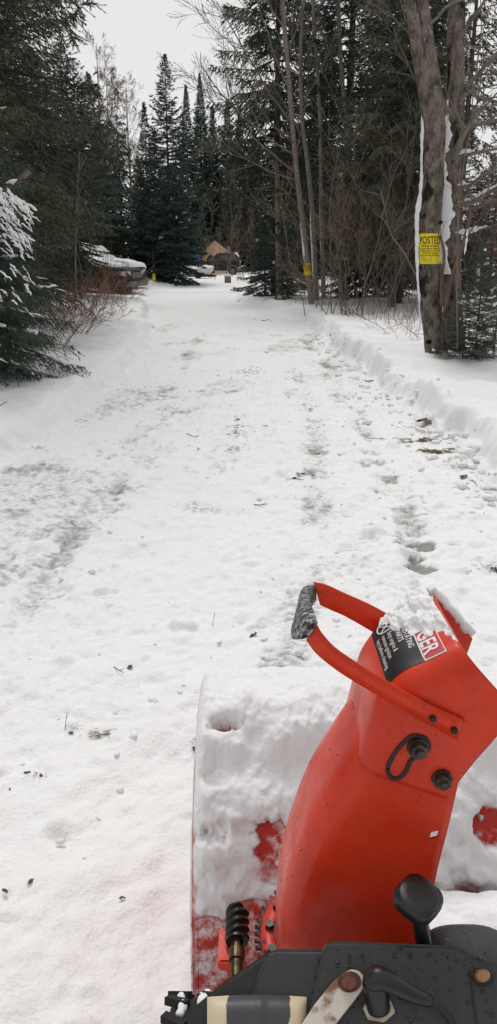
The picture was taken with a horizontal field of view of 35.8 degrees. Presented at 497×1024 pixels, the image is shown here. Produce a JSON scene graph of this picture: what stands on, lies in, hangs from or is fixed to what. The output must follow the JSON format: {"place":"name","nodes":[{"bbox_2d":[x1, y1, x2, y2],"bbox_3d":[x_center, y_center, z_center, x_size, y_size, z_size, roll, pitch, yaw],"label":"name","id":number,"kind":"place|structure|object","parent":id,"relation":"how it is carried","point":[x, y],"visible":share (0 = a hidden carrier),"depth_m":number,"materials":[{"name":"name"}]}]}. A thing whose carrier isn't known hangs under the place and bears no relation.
{"place":"outdoors","nodes":[
{"label":"outdoors","id":0,"kind":"place"},
{"bbox_2d":[0,272,184,467],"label":"snow verge","id":1,"kind":"structure","parent":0,"point":[36,411],"depth_m":9.36,"materials":[{"name":"snow"}]},
{"bbox_2d":[0,22,65,292],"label":"fir tree","id":2,"kind":"object","parent":1,"relation":"on","point":[38,168],"visible":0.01,"depth_m":20.31,"materials":[{"name":"green plant"}]},
{"bbox_2d":[0,52,68,328],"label":"hemlock tree","id":3,"kind":"object","parent":1,"relation":"on","point":[7,111],"visible":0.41,"depth_m":10.86,"materials":[{"name":"green plant"}]},
{"bbox_2d":[0,133,90,386],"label":"spruce tree","id":4,"kind":"object","parent":1,"relation":"on","point":[10,354],"visible":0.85,"depth_m":8.31,"materials":[{"name":"green plant"}]},
{"bbox_2d":[0,76,96,319],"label":"bare sapling","id":5,"kind":"object","parent":1,"relation":"on","point":[59,195],"visible":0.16,"depth_m":15.10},
{"bbox_2d":[0,0,117,318],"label":"hemlock tree","id":6,"kind":"object","parent":1,"relation":"on","point":[9,9],"visible":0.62,"depth_m":12.70,"materials":[{"name":"green plant"}]},
{"bbox_2d":[45,0,106,84],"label":"spruce bough","id":7,"kind":"object","parent":6,"relation":"attached to","point":[72,16],"visible":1,"depth_m":6.22,"materials":[{"name":"green plant"}]},
{"bbox_2d":[0,0,126,301],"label":"hemlock tree","id":8,"kind":"object","parent":1,"relation":"on","point":[53,150],"visible":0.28,"depth_m":16.45,"materials":[{"name":"green plant"}]},
{"bbox_2d":[51,195,95,310],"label":"bare sapling","id":9,"kind":"object","parent":1,"relation":"on","point":[81,258],"visible":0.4,"depth_m":18.33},
{"bbox_2d":[15,39,136,291],"bbox_3d":[-6.155,-11.119,25.594,4.405,8.169,3.892,12,22,31],"label":"fir tree","id":10,"kind":"object","parent":1,"relation":"on","point":[64,75],"visible":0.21,"depth_m":25.36,"materials":[{"name":"green plant"}]},
{"bbox_2d":[47,286,115,344],"bbox_3d":[-2.521,-2.971,11.701,1.038,0.990,1.265,-13,23,-34],"label":"twig shrub","id":11,"kind":"object","parent":1,"relation":"on","point":[64,311],"visible":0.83,"depth_m":11.67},
{"bbox_2d":[74,152,90,301],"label":"bare sapling","id":12,"kind":"object","parent":1,"relation":"on","point":[78,170],"visible":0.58,"depth_m":14.03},
{"bbox_2d":[51,117,113,297],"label":"fir tree","id":13,"kind":"object","parent":1,"relation":"on","point":[83,252],"visible":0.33,"depth_m":23.25,"materials":[{"name":"green plant"}]},
{"bbox_2d":[33,243,147,293],"bbox_3d":[-6.955,-9.743,30.906,5.553,2.066,2.240,5,19,14],"label":"parked car","id":14,"kind":"object","parent":1,"relation":"on","point":[133,270],"visible":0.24,"depth_m":29.96,"materials":[{"name":"black paint"}]},
{"bbox_2d":[82,242,148,280],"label":"snow","id":15,"kind":"structure","parent":14,"relation":"on","point":[132,263],"depth_m":32.96,"materials":[{"name":"snow"}]},
{"bbox_2d":[61,278,119,334],"bbox_3d":[-2.781,-3.531,13.413,1.029,1.038,1.476,-8,20,-23],"label":"twig shrub","id":16,"kind":"object","parent":1,"relation":"on","point":[84,310],"visible":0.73,"depth_m":13.53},
{"bbox_2d":[63,267,126,317],"bbox_3d":[-3.183,-4.512,15.979,1.356,1.118,1.783,-10,21,-28],"label":"twig shrub","id":17,"kind":"object","parent":1,"relation":"on","point":[99,295],"visible":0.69,"depth_m":16.11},
{"bbox_2d":[70,251,120,296],"bbox_3d":[-4.757,-7.262,23.626,1.874,1.581,1.491,6,19,16],"label":"twig shrub","id":18,"kind":"object","parent":1,"relation":"on","point":[98,275],"visible":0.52,"depth_m":23.53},
{"bbox_2d":[58,71,142,258],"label":"fir tree","id":19,"kind":"object","parent":1,"relation":"on","point":[106,241],"visible":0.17,"depth_m":35.48,"materials":[{"name":"green plant"}]},
{"bbox_2d":[71,29,130,162],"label":"birch tree","id":20,"kind":"object","parent":1,"relation":"on","point":[109,83],"visible":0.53,"depth_m":39.30,"materials":[{"name":"plant"}]},
{"bbox_2d":[95,66,131,233],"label":"birch tree","id":21,"kind":"object","parent":1,"relation":"on","point":[114,77],"visible":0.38,"depth_m":41.88,"materials":[{"name":"plant"}]},
{"bbox_2d":[89,262,142,312],"bbox_3d":[-3.316,-5.336,18.379,1.105,1.258,2.015,-11,22,-30],"label":"twig shrub","id":22,"kind":"object","parent":1,"relation":"on","point":[113,290],"visible":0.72,"depth_m":18.18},
{"bbox_2d":[102,121,134,258],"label":"fir tree","id":23,"kind":"object","parent":1,"relation":"on","point":[129,213],"visible":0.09,"depth_m":46.09,"materials":[{"name":"green plant"}]},
{"bbox_2d":[87,245,153,298],"bbox_3d":[-3.751,-7.210,23.258,1.605,1.674,1.698,-14,23,-37],"label":"twig shrub","id":24,"kind":"object","parent":1,"relation":"on","point":[116,276],"visible":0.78,"depth_m":23.27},
{"bbox_2d":[106,279,136,319],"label":"twig shrub","id":25,"kind":"object","parent":1,"relation":"on","point":[122,303],"visible":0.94,"depth_m":16.58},
{"bbox_2d":[97,171,147,267],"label":"fir tree","id":26,"kind":"object","parent":1,"relation":"on","point":[125,236],"visible":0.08,"depth_m":37.28,"materials":[{"name":"green plant"}]},
{"bbox_2d":[105,87,152,260],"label":"spruce tree","id":27,"kind":"object","parent":1,"relation":"on","point":[126,172],"visible":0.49,"depth_m":36.87,"materials":[{"name":"green plant"}]},
{"bbox_2d":[103,70,155,247],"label":"birch tree","id":28,"kind":"object","parent":1,"relation":"on","point":[128,141],"visible":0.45,"depth_m":45.25,"materials":[{"name":"plant"}]},
{"bbox_2d":[122,270,151,299],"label":"twig shrub","id":29,"kind":"object","parent":1,"relation":"on","point":[133,295],"visible":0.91,"depth_m":23.35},
{"bbox_2d":[125,155,149,251],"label":"fir tree","id":30,"kind":"object","parent":1,"relation":"on","point":[135,186],"visible":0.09,"depth_m":67.26,"materials":[{"name":"green plant"}]},
{"bbox_2d":[128,101,168,280],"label":"fir tree","id":31,"kind":"object","parent":1,"relation":"on","point":[140,181],"visible":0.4,"depth_m":39.27,"materials":[{"name":"green plant"}]},
{"bbox_2d":[128,189,178,278],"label":"fir tree","id":32,"kind":"object","parent":1,"relation":"on","point":[143,220],"visible":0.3,"depth_m":38.27,"materials":[{"name":"green plant"}]},
{"bbox_2d":[128,53,213,276],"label":"fir tree","id":33,"kind":"object","parent":1,"relation":"on","point":[164,152],"visible":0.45,"depth_m":40.60,"materials":[{"name":"green plant"}]},
{"bbox_2d":[136,163,215,285],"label":"spruce tree","id":34,"kind":"object","parent":1,"relation":"on","point":[167,265],"visible":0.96,"depth_m":36.74,"materials":[{"name":"green plant"}]},
{"bbox_2d":[173,85,209,265],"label":"fir tree","id":35,"kind":"object","parent":1,"relation":"on","point":[192,176],"visible":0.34,"depth_m":63.96,"materials":[{"name":"green plant"}]},
{"bbox_2d":[204,105,233,243],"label":"fir tree","id":36,"kind":"object","parent":1,"relation":"on","point":[216,161],"visible":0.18,"depth_m":73.07,"materials":[{"name":"green plant"}]},
{"bbox_2d":[0,266,496,1023],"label":"driveway","id":37,"kind":"structure","parent":0,"point":[80,942],"depth_m":3.89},
{"bbox_2d":[185,265,216,278],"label":"parked car","id":38,"kind":"object","parent":37,"relation":"on","point":[209,270],"visible":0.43,"depth_m":51.88,"materials":[{"name":"grey"}]},
{"bbox_2d":[189,73,224,250],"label":"fir tree","id":39,"kind":"object","parent":37,"relation":"on","point":[200,121],"visible":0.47,"depth_m":71.10,"materials":[{"name":"green plant"}]},
{"bbox_2d":[199,195,223,275],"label":"bare sapling","id":40,"kind":"object","parent":37,"relation":"on","point":[209,233],"visible":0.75,"depth_m":56.30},
{"bbox_2d":[200,238,230,273],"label":"timber shed","id":41,"kind":"structure","parent":37,"relation":"on","point":[215,246],"depth_m":66.75,"materials":[{"name":"brown wood"}]},
{"bbox_2d":[188,165,252,274],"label":"bare sapling","id":42,"kind":"object","parent":37,"relation":"on","point":[223,231],"visible":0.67,"depth_m":47.62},
{"bbox_2d":[203,252,240,274],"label":"old truck","id":43,"kind":"object","parent":37,"relation":"on","point":[222,267],"visible":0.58,"depth_m":61.98,"materials":[{"name":"black paint"}]},
{"bbox_2d":[207,203,240,277],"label":"bare sapling","id":44,"kind":"object","parent":37,"relation":"on","point":[211,257],"visible":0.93,"depth_m":53.60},
{"bbox_2d":[215,163,245,271],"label":"fir tree","id":45,"kind":"object","parent":37,"relation":"on","point":[227,222],"visible":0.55,"depth_m":71.05,"materials":[{"name":"green plant"}]},
{"bbox_2d":[218,100,245,266],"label":"fir tree","id":46,"kind":"object","parent":37,"relation":"on","point":[224,158],"visible":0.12,"depth_m":74.82,"materials":[{"name":"green plant"}]},
{"bbox_2d":[0,371,486,858],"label":"snow crumbs","id":47,"kind":"object","parent":37,"relation":"on","point":[133,736],"visible":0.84,"depth_m":3.86,"materials":[{"name":"white"}]},
{"bbox_2d":[230,117,258,263],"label":"fir tree","id":48,"kind":"object","parent":37,"relation":"on","point":[240,177],"visible":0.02,"depth_m":76.66,"materials":[{"name":"green plant"}]},
{"bbox_2d":[160,582,496,1023],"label":"snow blower","id":49,"kind":"object","parent":37,"relation":"on","point":[343,858],"visible":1,"depth_m":1.00,"materials":[{"name":"red paint"}]},
{"bbox_2d":[305,321,496,531],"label":"bank crumbs","id":50,"kind":"object","parent":37,"relation":"on","point":[489,496],"visible":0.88,"depth_m":6.86,"materials":[{"name":"white"}]},
{"bbox_2d":[395,436,449,443],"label":"dead grass","id":51,"kind":"structure","parent":37,"relation":"on","point":[422,440],"depth_m":6.65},
{"bbox_2d":[409,447,460,453],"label":"dead grass","id":52,"kind":"structure","parent":37,"relation":"on","point":[434,451],"depth_m":6.25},
{"bbox_2d":[0,0,496,258],"label":"sky","id":53,"kind":"structure","parent":0,"point":[136,30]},
{"bbox_2d":[235,262,496,472],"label":"snow verge","id":54,"kind":"structure","parent":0,"point":[467,403],"depth_m":9.53,"materials":[{"name":"snow"}]},
{"bbox_2d":[155,0,314,303],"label":"hardwood tree","id":55,"kind":"object","parent":54,"relation":"on","point":[292,141],"visible":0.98,"depth_m":20.18,"materials":[{"name":"brown plant"}]},
{"bbox_2d":[210,171,260,276],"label":"bare sapling","id":56,"kind":"object","parent":54,"relation":"on","point":[236,232],"visible":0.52,"depth_m":44.60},
{"bbox_2d":[218,204,253,279],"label":"bare sapling","id":57,"kind":"object","parent":54,"relation":"on","point":[238,237],"visible":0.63,"depth_m":47.77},
{"bbox_2d":[224,198,259,274],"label":"bare sapling","id":58,"kind":"object","parent":54,"relation":"on","point":[239,228],"visible":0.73,"depth_m":44.85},
{"bbox_2d":[235,131,271,271],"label":"fir tree","id":59,"kind":"object","parent":54,"relation":"on","point":[245,229],"visible":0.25,"depth_m":72.51,"materials":[{"name":"green plant"}]},
{"bbox_2d":[232,208,287,280],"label":"bare sapling","id":60,"kind":"object","parent":54,"relation":"on","point":[249,240],"visible":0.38,"depth_m":46.74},
{"bbox_2d":[230,206,305,296],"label":"spruce tree","id":61,"kind":"object","parent":54,"relation":"on","point":[264,224],"visible":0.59,"depth_m":26.73,"materials":[{"name":"green plant"}]},
{"bbox_2d":[263,128,284,252],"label":"fir tree","id":62,"kind":"object","parent":54,"relation":"on","point":[269,198],"visible":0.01,"depth_m":73.74,"materials":[{"name":"green plant"}]},
{"bbox_2d":[200,0,358,295],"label":"spruce tree","id":63,"kind":"object","parent":54,"relation":"on","point":[260,37],"visible":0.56,"depth_m":25.24,"materials":[{"name":"green plant"}]},
{"bbox_2d":[239,80,327,295],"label":"hardwood tree","id":64,"kind":"object","parent":54,"relation":"on","point":[277,202],"visible":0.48,"depth_m":25.52,"materials":[{"name":"brown plant"}]},
{"bbox_2d":[262,233,304,299],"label":"fir tree","id":65,"kind":"object","parent":54,"relation":"on","point":[284,292],"visible":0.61,"depth_m":24.84,"materials":[{"name":"green plant"}]},
{"bbox_2d":[213,0,360,300],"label":"hardwood tree","id":66,"kind":"object","parent":54,"relation":"on","point":[308,170],"visible":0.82,"depth_m":20.69,"materials":[{"name":"brown plant"}]},
{"bbox_2d":[248,146,328,290],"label":"fir tree","id":67,"kind":"object","parent":54,"relation":"on","point":[292,243],"visible":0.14,"depth_m":31.80,"materials":[{"name":"green plant"}]},
{"bbox_2d":[287,29,343,276],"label":"fir tree","id":68,"kind":"object","parent":54,"relation":"on","point":[339,143],"visible":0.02,"depth_m":41.54,"materials":[{"name":"green plant"}]},
{"bbox_2d":[271,165,380,304],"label":"bare sapling","id":69,"kind":"object","parent":54,"relation":"on","point":[277,249],"visible":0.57,"depth_m":20.43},
{"bbox_2d":[282,163,372,316],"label":"bare sapling","id":70,"kind":"object","parent":54,"relation":"on","point":[326,256],"visible":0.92,"depth_m":17.34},
{"bbox_2d":[268,137,387,314],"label":"bare sapling","id":71,"kind":"object","parent":54,"relation":"on","point":[303,275],"visible":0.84,"depth_m":18.35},
{"bbox_2d":[258,101,410,314],"bbox_3d":[1.661,-7.117,18.555,3.500,4.684,3.898,-4,19,-12],"label":"bare sapling","id":72,"kind":"object","parent":54,"relation":"on","point":[354,135],"visible":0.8,"depth_m":17.58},
{"bbox_2d":[249,111,419,310],"bbox_3d":[2.590,-6.902,18.115,5.386,4.550,2.747,-13,22,-34],"label":"bare sapling","id":73,"kind":"object","parent":54,"relation":"on","point":[343,205],"visible":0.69,"depth_m":18.02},
{"bbox_2d":[250,87,420,313],"bbox_3d":[2.349,-6.842,17.252,4.013,5.037,2.423,13,23,35],"label":"bare sapling","id":74,"kind":"object","parent":54,"relation":"on","point":[307,99],"visible":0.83,"depth_m":17.45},
{"bbox_2d":[305,194,374,305],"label":"bare sapling","id":75,"kind":"object","parent":54,"relation":"on","point":[335,247],"visible":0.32,"depth_m":19.98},
{"bbox_2d":[262,0,418,298],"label":"spruce tree","id":76,"kind":"object","parent":54,"relation":"on","point":[329,19],"visible":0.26,"depth_m":22.65,"materials":[{"name":"green plant"}]},
{"bbox_2d":[311,0,369,298],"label":"hardwood tree","id":77,"kind":"object","parent":54,"relation":"on","point":[321,209],"visible":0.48,"depth_m":22.20,"materials":[{"name":"grey plant"}]},
{"bbox_2d":[325,217,358,300],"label":"fir tree","id":78,"kind":"object","parent":54,"relation":"on","point":[342,267],"visible":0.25,"depth_m":22.17,"materials":[{"name":"green plant"}]},
{"bbox_2d":[318,84,370,278],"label":"fir tree","id":79,"kind":"object","parent":54,"relation":"on","point":[342,171],"visible":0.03,"depth_m":38.37,"materials":[{"name":"green plant"}]},
{"bbox_2d":[291,0,400,299],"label":"hardwood tree","id":80,"kind":"object","parent":54,"relation":"on","point":[342,83],"visible":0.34,"depth_m":21.37,"materials":[{"name":"grey plant"}]},
{"bbox_2d":[314,172,387,297],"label":"bare sapling","id":81,"kind":"object","parent":54,"relation":"on","point":[352,242],"visible":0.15,"depth_m":22.84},
{"bbox_2d":[319,191,388,298],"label":"fir tree","id":82,"kind":"object","parent":54,"relation":"on","point":[356,279],"visible":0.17,"depth_m":24.19,"materials":[{"name":"green plant"}]},
{"bbox_2d":[296,200,411,314],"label":"bare sapling","id":83,"kind":"object","parent":54,"relation":"on","point":[368,256],"visible":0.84,"depth_m":17.55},
{"bbox_2d":[320,172,416,297],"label":"fir tree","id":84,"kind":"object","parent":54,"relation":"on","point":[404,288],"visible":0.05,"depth_m":25.25,"materials":[{"name":"green plant"}]},
{"bbox_2d":[264,118,477,314],"bbox_3d":[2.897,-6.283,16.789,5.073,4.285,2.587,-6,20,-18],"label":"bare sapling","id":85,"kind":"object","parent":54,"relation":"on","point":[356,184],"visible":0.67,"depth_m":16.88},
{"bbox_2d":[317,122,440,317],"bbox_3d":[3.206,-6.240,17.043,2.952,3.951,3.288,8,20,23],"label":"bare sapling","id":86,"kind":"object","parent":54,"relation":"on","point":[406,180],"visible":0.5,"depth_m":16.22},
{"bbox_2d":[346,171,412,314],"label":"bare sapling","id":87,"kind":"object","parent":54,"relation":"on","point":[371,252],"visible":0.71,"depth_m":17.75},
{"bbox_2d":[357,184,415,275],"bbox_3d":[2.246,-4.572,12.476,0.635,1.653,1.753,-4,19,-13],"label":"arching stem","id":88,"kind":"object","parent":54,"relation":"on","point":[412,268],"visible":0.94,"depth_m":12.31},
{"bbox_2d":[315,154,480,315],"bbox_3d":[3.262,-6.404,17.891,4.264,3.602,2.174,-11,21,-29],"label":"bare sapling","id":89,"kind":"object","parent":54,"relation":"on","point":[381,228],"visible":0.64,"depth_m":17.38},
{"bbox_2d":[382,281,414,325],"bbox_3d":[2.849,-3.933,14.459,0.626,1.008,0.938,-13,23,-35],"label":"dry stem","id":90,"kind":"object","parent":54,"relation":"on","point":[407,317],"visible":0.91,"depth_m":14.42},
{"bbox_2d":[321,0,480,306],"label":"hemlock tree","id":91,"kind":"object","parent":54,"relation":"on","point":[372,36],"visible":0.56,"depth_m":18.38,"materials":[{"name":"green plant"}]},
{"bbox_2d":[362,195,440,311],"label":"bare sapling","id":92,"kind":"object","parent":54,"relation":"on","point":[388,258],"visible":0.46,"depth_m":18.43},
{"bbox_2d":[353,0,461,352],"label":"hardwood tree","id":93,"kind":"object","parent":54,"relation":"on","point":[419,31],"visible":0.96,"depth_m":9.38,"materials":[{"name":"brown plant"}]},
{"bbox_2d":[419,233,439,263],"bbox_3d":[2.314,-3.340,9.762,0.288,0.365,0.097,0,18,0],"label":"posted sign","id":94,"kind":"object","parent":93,"relation":"attached to","point":[431,241],"visible":0.98,"depth_m":9.74,"materials":[{"name":"yellow plastic"}]},
{"bbox_2d":[343,146,475,302],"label":"bare sapling","id":95,"kind":"object","parent":54,"relation":"on","point":[374,233],"visible":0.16,"depth_m":20.33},
{"bbox_2d":[340,0,479,303],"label":"spruce tree","id":96,"kind":"object","parent":54,"relation":"on","point":[399,292],"visible":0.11,"depth_m":20.11,"materials":[{"name":"green plant"}]},
{"bbox_2d":[367,2,471,285],"bbox_3d":[6.805,-14.648,29.921,4.357,12.232,4.211,10,21,27],"label":"fir tree","id":97,"kind":"object","parent":54,"relation":"on","point":[406,280],"visible":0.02,"depth_m":30.74,"materials":[{"name":"green plant"}]},
{"bbox_2d":[376,121,496,276],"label":"bare sapling","id":98,"kind":"object","parent":54,"relation":"on","point":[479,232],"visible":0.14,"depth_m":19.01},
{"bbox_2d":[402,97,496,317],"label":"bare sapling","id":99,"kind":"object","parent":54,"relation":"on","point":[463,243],"visible":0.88,"depth_m":9.58,"materials":[{"name":"brown"}]},
{"bbox_2d":[411,159,496,303],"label":"bare sapling","id":100,"kind":"object","parent":54,"relation":"on","point":[478,217],"visible":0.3,"depth_m":19.11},
{"bbox_2d":[431,284,496,359],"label":"fir tree","id":101,"kind":"object","parent":54,"relation":"on","point":[472,346],"visible":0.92,"depth_m":9.58,"materials":[{"name":"green plant"}]},
{"bbox_2d":[433,0,496,349],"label":"tree","id":102,"kind":"object","parent":54,"relation":"on","point":[459,206],"visible":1,"depth_m":8.65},
{"bbox_2d":[437,0,496,245],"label":"spruce tree","id":103,"kind":"object","parent":54,"relation":"on","point":[472,42],"visible":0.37,"depth_m":14.80,"materials":[{"name":"green plant"}]},
{"bbox_2d":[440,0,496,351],"bbox_3d":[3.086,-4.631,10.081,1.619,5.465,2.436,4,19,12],"label":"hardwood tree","id":104,"kind":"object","parent":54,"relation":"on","point":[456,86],"visible":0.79,"depth_m":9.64,"materials":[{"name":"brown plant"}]},
{"bbox_2d":[444,238,496,360],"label":"fir tree","id":105,"kind":"object","parent":54,"relation":"on","point":[477,289],"visible":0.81,"depth_m":9.55,"materials":[{"name":"green plant"}]},
{"bbox_2d":[467,442,480,452],"bbox_3d":[1.842,-0.516,6.248,0.128,0.097,0.121,0,18,0],"label":"snow clod","id":106,"kind":"object","parent":54,"relation":"on","point":[476,447],"visible":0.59,"depth_m":6.21,"materials":[{"name":"white"}]},
{"bbox_2d":[455,270,496,353],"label":"fir tree","id":107,"kind":"object","parent":54,"relation":"on","point":[494,286],"visible":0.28,"depth_m":10.00,"materials":[{"name":"green plant"}]},
{"bbox_2d":[461,117,495,295],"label":"fir tree","id":108,"kind":"object","parent":54,"relation":"on","point":[468,242],"visible":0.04,"depth_m":22.35,"materials":[{"name":"green plant"}]},
{"bbox_2d":[461,127,496,299],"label":"fir tree","id":109,"kind":"object","parent":54,"relation":"on","point":[482,236],"visible":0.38,"depth_m":20.70,"materials":[{"name":"green plant"}]},
{"bbox_2d":[461,172,496,295],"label":"fir tree","id":110,"kind":"object","parent":54,"relation":"on","point":[485,221],"visible":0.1,"depth_m":24.73,"materials":[{"name":"green plant"}]},
{"bbox_2d":[461,179,496,299],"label":"bare sapling","id":111,"kind":"object","parent":54,"relation":"on","point":[489,239],"visible":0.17,"depth_m":20.26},
{"bbox_2d":[462,208,496,295],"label":"bare sapling","id":112,"kind":"object","parent":54,"relation":"on","point":[478,250],"visible":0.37,"depth_m":19.95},
{"bbox_2d":[469,160,496,277],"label":"fir tree","id":113,"kind":"object","parent":54,"relation":"on","point":[488,202],"visible":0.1,"depth_m":33.31,"materials":[{"name":"green plant"}]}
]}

